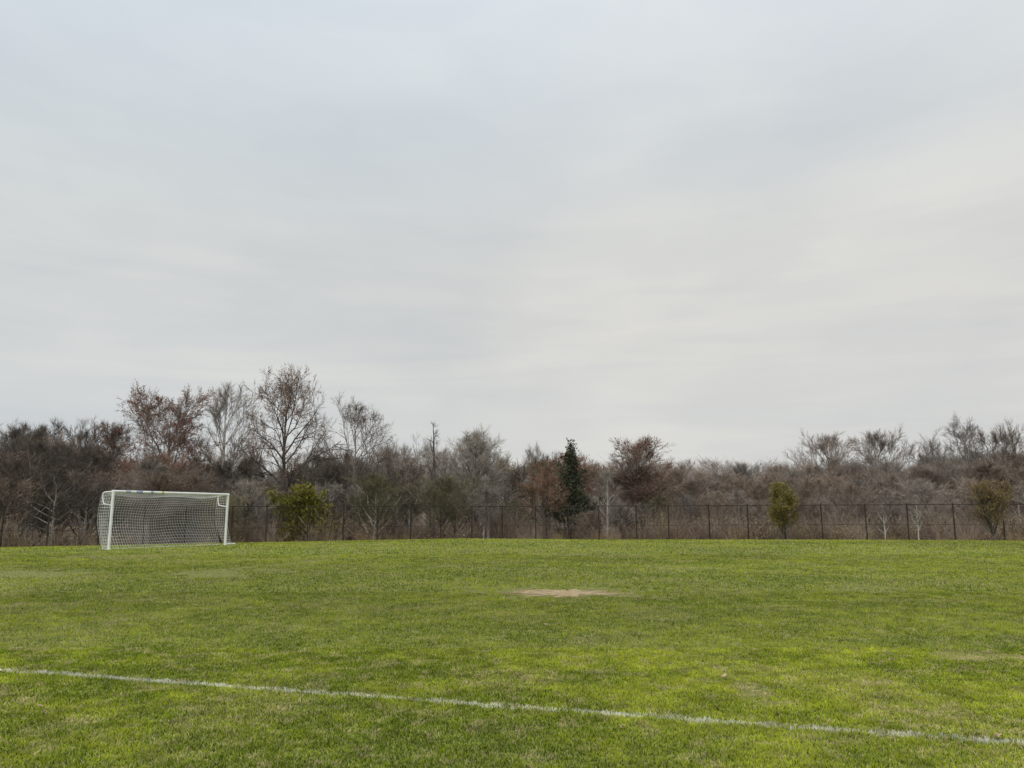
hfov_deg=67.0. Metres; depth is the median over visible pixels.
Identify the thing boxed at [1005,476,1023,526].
bare tree
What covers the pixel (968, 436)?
bare tree
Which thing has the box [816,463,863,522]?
bare tree
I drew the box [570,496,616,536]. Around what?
bare tree
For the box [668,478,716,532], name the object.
bare tree
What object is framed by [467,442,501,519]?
bare tree
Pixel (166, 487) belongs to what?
bare tree
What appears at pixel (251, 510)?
bare tree
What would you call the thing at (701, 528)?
thicket
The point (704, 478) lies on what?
bare tree
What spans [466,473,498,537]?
bare tree
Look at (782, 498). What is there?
columnar tree
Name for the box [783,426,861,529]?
bare tree
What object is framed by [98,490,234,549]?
soccer goal
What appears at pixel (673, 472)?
bare tree
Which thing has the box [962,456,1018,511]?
bare tree
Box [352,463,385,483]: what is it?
bare tree
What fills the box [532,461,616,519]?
bare tree
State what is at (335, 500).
bare tree
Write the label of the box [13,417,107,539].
bare tree
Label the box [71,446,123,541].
bare tree
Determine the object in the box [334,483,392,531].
bare tree
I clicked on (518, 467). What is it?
bare tree
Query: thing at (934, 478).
bare tree
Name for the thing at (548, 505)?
bare tree
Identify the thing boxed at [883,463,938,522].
bare tree
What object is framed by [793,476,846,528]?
bare tree
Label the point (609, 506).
bare tree
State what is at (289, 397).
bare tree
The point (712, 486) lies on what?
bare tree
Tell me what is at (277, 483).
bare tree
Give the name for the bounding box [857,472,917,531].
bare tree
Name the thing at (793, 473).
bare tree
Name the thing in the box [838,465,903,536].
bare tree
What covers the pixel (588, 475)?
bare tree
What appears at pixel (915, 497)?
bare tree
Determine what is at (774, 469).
bare tree
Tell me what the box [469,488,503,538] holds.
bare tree
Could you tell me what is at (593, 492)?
bare tree
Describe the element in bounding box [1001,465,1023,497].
bare tree
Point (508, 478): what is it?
bare tree
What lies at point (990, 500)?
columnar tree
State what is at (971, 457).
bare tree
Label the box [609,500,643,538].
bare tree
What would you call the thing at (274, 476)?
bare tree
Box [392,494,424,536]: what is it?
bare tree
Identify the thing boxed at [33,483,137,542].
bare tree
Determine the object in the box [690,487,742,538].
bush
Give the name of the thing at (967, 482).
bare tree
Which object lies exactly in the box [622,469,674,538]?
bare tree
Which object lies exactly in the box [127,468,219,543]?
bare tree
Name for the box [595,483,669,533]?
bare tree
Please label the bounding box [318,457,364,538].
bare tree
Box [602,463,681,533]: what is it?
bare tree
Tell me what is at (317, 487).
bare tree
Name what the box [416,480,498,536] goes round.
bare tree
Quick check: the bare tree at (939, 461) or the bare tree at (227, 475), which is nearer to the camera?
the bare tree at (227, 475)
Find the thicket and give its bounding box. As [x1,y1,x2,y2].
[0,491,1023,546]
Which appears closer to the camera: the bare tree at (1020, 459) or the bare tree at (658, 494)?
the bare tree at (658, 494)
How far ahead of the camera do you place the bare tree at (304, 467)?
94.58 m
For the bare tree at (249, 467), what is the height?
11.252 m
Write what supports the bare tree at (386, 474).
on the woodland ground at (68, 527)
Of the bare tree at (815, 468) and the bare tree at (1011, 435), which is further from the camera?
the bare tree at (815, 468)
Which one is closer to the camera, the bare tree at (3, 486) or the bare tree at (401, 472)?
the bare tree at (3, 486)
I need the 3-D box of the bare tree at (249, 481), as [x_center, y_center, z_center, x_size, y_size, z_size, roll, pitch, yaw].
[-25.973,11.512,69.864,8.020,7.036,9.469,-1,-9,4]
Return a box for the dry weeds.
[2,527,1023,546]
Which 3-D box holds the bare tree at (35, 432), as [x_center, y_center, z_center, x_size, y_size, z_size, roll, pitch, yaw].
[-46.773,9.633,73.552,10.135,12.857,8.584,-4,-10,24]
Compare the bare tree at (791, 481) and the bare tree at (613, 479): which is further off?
the bare tree at (791, 481)
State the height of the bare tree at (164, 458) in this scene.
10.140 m
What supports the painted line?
on the grass field
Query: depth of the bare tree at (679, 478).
110.89 m
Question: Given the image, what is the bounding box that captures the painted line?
[0,668,1023,744]
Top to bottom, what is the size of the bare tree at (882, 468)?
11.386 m
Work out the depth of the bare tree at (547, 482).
68.73 m
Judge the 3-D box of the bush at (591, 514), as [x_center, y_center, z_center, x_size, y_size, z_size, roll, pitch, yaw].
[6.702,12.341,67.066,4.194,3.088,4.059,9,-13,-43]
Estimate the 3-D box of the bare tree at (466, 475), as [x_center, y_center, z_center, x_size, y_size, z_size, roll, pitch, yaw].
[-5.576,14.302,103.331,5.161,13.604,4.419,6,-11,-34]
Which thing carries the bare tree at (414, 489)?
on the woodland ground at (68, 527)
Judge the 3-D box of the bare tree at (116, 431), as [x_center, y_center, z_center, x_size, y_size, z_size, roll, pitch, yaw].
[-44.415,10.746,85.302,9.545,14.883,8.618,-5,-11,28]
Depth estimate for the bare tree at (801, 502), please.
91.47 m
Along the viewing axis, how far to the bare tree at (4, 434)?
84.88 m
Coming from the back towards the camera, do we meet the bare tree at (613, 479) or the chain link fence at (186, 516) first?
the bare tree at (613, 479)
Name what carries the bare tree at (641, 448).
on the woodland ground at (68, 527)
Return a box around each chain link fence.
[0,504,471,546]
[472,503,1023,540]
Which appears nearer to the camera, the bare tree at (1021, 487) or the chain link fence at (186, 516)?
the chain link fence at (186, 516)
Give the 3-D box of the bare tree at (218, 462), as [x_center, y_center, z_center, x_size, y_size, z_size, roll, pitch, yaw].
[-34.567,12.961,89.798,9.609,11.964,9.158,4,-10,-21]
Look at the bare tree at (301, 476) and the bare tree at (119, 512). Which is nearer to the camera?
the bare tree at (119, 512)
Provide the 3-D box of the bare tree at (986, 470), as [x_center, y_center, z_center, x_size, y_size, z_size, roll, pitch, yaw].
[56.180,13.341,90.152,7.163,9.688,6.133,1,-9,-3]
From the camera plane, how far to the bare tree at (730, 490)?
98.75 m
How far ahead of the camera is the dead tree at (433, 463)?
75.58 m
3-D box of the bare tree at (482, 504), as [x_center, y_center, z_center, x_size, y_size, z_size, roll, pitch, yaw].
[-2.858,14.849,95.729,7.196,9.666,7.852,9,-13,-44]
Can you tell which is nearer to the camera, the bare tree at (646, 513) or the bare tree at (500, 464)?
the bare tree at (646, 513)
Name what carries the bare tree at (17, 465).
on the woodland ground at (68, 527)
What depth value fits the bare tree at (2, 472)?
59.23 m
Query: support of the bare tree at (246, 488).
on the woodland ground at (68, 527)
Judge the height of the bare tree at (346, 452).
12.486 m
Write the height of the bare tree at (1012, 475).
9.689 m
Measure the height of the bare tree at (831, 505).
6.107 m
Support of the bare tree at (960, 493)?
on the woodland ground at (68, 527)
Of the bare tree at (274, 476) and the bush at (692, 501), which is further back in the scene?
the bush at (692, 501)
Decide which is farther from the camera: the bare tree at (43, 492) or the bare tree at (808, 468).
the bare tree at (808, 468)
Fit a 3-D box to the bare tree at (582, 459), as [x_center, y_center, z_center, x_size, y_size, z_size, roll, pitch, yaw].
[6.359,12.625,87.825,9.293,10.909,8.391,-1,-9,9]
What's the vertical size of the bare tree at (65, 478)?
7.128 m
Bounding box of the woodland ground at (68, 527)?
[2,498,1023,545]
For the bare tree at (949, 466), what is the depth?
96.02 m
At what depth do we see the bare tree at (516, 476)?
83.74 m
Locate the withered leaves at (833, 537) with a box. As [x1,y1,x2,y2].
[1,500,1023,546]
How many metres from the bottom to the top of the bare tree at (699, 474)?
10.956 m
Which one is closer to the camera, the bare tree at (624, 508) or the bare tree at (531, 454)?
the bare tree at (624, 508)
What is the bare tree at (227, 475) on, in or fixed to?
on the woodland ground at (68, 527)
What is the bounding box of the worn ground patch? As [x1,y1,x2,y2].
[506,589,639,596]
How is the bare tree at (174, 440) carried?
on the woodland ground at (68, 527)
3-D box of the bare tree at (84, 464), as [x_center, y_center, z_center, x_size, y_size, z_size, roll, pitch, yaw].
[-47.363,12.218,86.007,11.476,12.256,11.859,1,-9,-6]
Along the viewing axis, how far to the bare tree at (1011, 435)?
103.71 m
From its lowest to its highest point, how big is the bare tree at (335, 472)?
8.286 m
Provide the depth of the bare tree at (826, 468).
121.84 m
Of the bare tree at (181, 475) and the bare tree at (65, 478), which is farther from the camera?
the bare tree at (181, 475)
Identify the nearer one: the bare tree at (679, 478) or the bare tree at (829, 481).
the bare tree at (829, 481)
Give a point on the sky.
(710, 229)
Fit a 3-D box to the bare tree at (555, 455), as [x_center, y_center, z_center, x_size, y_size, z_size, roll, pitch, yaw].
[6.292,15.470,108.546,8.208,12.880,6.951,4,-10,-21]
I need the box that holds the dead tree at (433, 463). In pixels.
[422,421,441,538]
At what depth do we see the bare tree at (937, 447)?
110.67 m
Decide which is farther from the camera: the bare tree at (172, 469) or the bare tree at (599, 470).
the bare tree at (599, 470)
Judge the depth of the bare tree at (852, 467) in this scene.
106.51 m
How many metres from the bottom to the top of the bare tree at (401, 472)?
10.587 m
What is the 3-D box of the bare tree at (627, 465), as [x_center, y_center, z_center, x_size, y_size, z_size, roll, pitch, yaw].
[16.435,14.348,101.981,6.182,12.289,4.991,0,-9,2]
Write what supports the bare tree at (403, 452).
on the woodland ground at (68, 527)
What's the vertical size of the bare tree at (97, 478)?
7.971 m
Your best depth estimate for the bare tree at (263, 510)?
69.94 m
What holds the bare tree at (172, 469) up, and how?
on the woodland ground at (68, 527)
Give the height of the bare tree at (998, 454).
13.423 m
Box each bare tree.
[0,418,28,541]
[0,420,67,527]
[0,431,81,538]
[0,437,50,540]
[0,448,44,528]
[0,448,56,546]
[0,455,69,540]
[0,461,111,546]
[0,476,42,534]
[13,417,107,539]
[14,441,117,538]
[21,425,84,543]
[29,451,110,545]
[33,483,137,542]
[50,463,147,539]
[54,443,125,544]
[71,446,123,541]
[77,419,140,524]
[79,465,153,539]
[79,479,162,540]
[80,468,143,531]
[85,379,224,543]
[93,496,134,537]
[97,450,204,543]
[115,470,221,543]
[122,454,175,544]
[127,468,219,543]
[131,473,229,543]
[136,448,191,544]
[165,461,197,541]
[168,464,240,540]
[180,382,264,513]
[180,456,225,537]
[188,448,249,511]
[189,474,265,533]
[193,489,258,541]
[207,459,263,527]
[212,445,266,526]
[219,476,282,528]
[224,364,368,541]
[225,455,279,523]
[226,476,278,542]
[235,490,268,535]
[240,454,306,524]
[242,487,291,539]
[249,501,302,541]
[257,469,292,525]
[280,470,322,503]
[286,454,315,495]
[288,462,340,500]
[289,439,343,484]
[291,474,364,512]
[292,478,370,524]
[298,460,399,540]
[304,449,367,531]
[305,392,396,536]
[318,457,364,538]
[329,477,386,536]
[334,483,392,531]
[336,470,424,539]
[340,469,410,535]
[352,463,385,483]
[360,456,437,537]
[369,434,430,539]
[369,444,425,530]
[385,456,430,525]
[392,469,427,529]
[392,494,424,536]
[402,473,485,538]
[404,438,466,529]
[406,423,520,537]
[411,438,445,533]
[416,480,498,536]
[420,478,448,517]
[425,447,462,524]
[439,455,525,533]
[457,454,473,532]
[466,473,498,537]
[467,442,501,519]
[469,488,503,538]
[470,469,507,534]
[481,467,541,530]
[490,450,523,537]
[502,458,538,532]
[502,463,516,523]
[503,456,581,531]
[516,441,547,536]
[516,468,585,538]
[518,470,570,538]
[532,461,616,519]
[534,451,602,517]
[538,449,564,533]
[565,460,597,500]
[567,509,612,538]
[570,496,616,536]
[585,458,620,523]
[585,483,608,511]
[588,466,658,534]
[589,468,627,536]
[591,471,624,533]
[592,435,689,529]
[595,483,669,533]
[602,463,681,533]
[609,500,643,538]
[618,453,650,535]
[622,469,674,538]
[627,502,652,536]
[645,493,675,527]
[647,466,674,531]
[651,457,694,522]
[662,464,696,531]
[662,470,700,520]
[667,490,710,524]
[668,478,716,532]
[673,473,719,523]
[686,468,713,519]
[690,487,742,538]
[700,472,747,519]
[702,480,729,534]
[705,476,775,527]
[707,470,750,528]
[712,460,767,524]
[727,488,755,529]
[735,476,761,508]
[737,483,800,529]
[740,497,774,528]
[746,471,817,518]
[756,463,794,503]
[762,475,825,529]
[766,462,795,483]
[778,467,817,523]
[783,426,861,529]
[790,494,808,526]
[792,463,824,520]
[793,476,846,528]
[795,472,856,528]
[796,463,826,521]
[807,488,859,525]
[813,481,888,539]
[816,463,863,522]
[818,458,840,502]
[824,460,881,520]
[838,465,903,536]
[843,423,924,530]
[846,476,877,535]
[848,473,914,526]
[849,460,895,527]
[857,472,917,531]
[867,453,913,520]
[870,494,891,538]
[872,486,903,537]
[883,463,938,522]
[887,477,972,533]
[897,467,966,523]
[901,427,953,526]
[906,450,932,471]
[908,494,927,539]
[912,453,962,525]
[917,459,985,520]
[918,414,1006,527]
[923,460,974,523]
[926,486,978,529]
[929,475,1007,530]
[942,462,1005,521]
[959,445,992,523]
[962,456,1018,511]
[965,458,1021,523]
[971,415,1023,516]
[981,457,1023,522]
[982,461,1023,526]
[988,446,1015,464]
[997,452,1023,516]
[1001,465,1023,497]
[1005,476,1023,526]
[1009,481,1023,503]
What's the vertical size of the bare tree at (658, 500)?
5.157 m
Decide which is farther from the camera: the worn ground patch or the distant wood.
the distant wood
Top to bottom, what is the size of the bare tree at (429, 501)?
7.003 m
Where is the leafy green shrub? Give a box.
[263,475,340,541]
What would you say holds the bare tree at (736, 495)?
on the woodland ground at (68, 527)
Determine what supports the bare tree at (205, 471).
on the woodland ground at (68, 527)
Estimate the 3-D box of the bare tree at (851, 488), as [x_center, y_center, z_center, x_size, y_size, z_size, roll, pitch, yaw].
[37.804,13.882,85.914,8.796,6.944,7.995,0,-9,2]
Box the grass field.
[0,539,1023,767]
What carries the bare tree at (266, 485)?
on the woodland ground at (68, 527)
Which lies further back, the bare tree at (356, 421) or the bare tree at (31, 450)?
the bare tree at (356, 421)
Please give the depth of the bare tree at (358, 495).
69.02 m
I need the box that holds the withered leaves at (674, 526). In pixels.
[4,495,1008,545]
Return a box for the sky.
[0,0,1023,481]
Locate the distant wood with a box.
[31,452,1023,537]
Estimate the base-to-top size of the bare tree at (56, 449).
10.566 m
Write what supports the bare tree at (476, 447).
on the woodland ground at (68, 527)
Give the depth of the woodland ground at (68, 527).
149.79 m
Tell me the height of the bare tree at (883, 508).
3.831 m
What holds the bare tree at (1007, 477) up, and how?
on the woodland ground at (68, 527)
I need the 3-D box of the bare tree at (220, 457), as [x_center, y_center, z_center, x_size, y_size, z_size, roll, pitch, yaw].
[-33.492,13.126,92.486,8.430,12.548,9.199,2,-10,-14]
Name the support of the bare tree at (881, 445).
on the woodland ground at (68, 527)
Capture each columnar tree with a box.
[767,480,802,539]
[963,476,1016,540]
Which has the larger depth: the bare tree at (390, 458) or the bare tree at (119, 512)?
the bare tree at (390, 458)
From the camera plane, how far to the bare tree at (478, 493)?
80.14 m
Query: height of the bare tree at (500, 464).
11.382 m
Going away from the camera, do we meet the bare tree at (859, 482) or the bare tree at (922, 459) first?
the bare tree at (859, 482)
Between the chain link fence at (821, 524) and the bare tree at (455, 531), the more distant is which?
the bare tree at (455, 531)
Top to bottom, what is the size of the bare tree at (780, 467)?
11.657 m
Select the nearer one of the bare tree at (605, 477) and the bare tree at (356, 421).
the bare tree at (605, 477)
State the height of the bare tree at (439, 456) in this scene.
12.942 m
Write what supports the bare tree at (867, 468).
on the woodland ground at (68, 527)
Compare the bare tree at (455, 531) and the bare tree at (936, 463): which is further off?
the bare tree at (936, 463)
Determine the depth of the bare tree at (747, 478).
107.79 m
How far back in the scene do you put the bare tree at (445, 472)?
101.42 m
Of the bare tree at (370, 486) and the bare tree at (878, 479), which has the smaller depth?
the bare tree at (370, 486)
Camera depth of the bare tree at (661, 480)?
102.77 m
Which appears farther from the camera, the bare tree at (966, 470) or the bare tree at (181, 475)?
the bare tree at (966, 470)
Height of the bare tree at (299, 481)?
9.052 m
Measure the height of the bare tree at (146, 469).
8.258 m
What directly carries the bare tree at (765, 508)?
on the woodland ground at (68, 527)
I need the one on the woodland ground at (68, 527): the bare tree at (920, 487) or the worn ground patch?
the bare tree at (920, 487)
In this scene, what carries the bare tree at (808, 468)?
on the woodland ground at (68, 527)
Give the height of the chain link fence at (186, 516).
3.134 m
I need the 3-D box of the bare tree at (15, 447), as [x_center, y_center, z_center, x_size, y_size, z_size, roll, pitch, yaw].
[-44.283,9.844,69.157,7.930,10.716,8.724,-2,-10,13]
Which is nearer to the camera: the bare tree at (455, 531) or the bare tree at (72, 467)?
the bare tree at (72, 467)
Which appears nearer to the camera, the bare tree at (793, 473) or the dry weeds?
the dry weeds
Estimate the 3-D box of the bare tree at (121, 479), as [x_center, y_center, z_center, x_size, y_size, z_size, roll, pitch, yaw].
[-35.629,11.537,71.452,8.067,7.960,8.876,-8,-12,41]
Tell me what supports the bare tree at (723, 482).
on the woodland ground at (68, 527)
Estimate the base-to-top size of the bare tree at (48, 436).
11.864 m
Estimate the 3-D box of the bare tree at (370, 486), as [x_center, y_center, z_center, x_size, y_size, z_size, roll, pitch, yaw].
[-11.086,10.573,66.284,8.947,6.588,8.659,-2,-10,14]
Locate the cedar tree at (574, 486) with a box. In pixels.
[542,437,604,538]
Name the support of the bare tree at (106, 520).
on the woodland ground at (68, 527)
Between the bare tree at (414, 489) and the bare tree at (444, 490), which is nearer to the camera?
the bare tree at (444, 490)
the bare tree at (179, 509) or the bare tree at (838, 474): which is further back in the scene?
the bare tree at (838, 474)
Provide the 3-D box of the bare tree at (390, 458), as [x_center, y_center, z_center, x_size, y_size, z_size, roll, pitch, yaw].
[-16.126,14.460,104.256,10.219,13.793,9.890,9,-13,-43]
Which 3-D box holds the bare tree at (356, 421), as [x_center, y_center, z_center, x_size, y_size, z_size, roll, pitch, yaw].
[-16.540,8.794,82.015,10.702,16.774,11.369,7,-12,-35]
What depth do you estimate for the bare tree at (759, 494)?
96.81 m
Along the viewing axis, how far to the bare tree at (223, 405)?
82.11 m
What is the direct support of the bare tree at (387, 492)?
on the woodland ground at (68, 527)
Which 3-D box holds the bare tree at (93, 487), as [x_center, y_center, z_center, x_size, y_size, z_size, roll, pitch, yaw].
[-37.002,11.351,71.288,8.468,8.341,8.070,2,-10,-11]
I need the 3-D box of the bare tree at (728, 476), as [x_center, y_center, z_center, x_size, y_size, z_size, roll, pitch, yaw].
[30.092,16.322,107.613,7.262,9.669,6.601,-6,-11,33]
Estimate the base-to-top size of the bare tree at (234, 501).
4.586 m
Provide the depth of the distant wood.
142.13 m
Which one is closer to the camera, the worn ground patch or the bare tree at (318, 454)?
the worn ground patch
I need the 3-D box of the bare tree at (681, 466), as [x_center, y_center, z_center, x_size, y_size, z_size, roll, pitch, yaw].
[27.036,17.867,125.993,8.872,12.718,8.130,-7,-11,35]
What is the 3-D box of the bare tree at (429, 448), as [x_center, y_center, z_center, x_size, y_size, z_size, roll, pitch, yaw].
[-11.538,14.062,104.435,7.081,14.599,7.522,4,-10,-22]
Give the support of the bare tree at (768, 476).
on the woodland ground at (68, 527)
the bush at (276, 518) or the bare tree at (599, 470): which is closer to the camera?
the bush at (276, 518)
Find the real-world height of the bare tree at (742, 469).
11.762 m
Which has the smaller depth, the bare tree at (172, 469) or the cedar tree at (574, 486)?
the cedar tree at (574, 486)
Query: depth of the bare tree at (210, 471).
70.72 m
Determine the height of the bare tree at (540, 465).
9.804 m

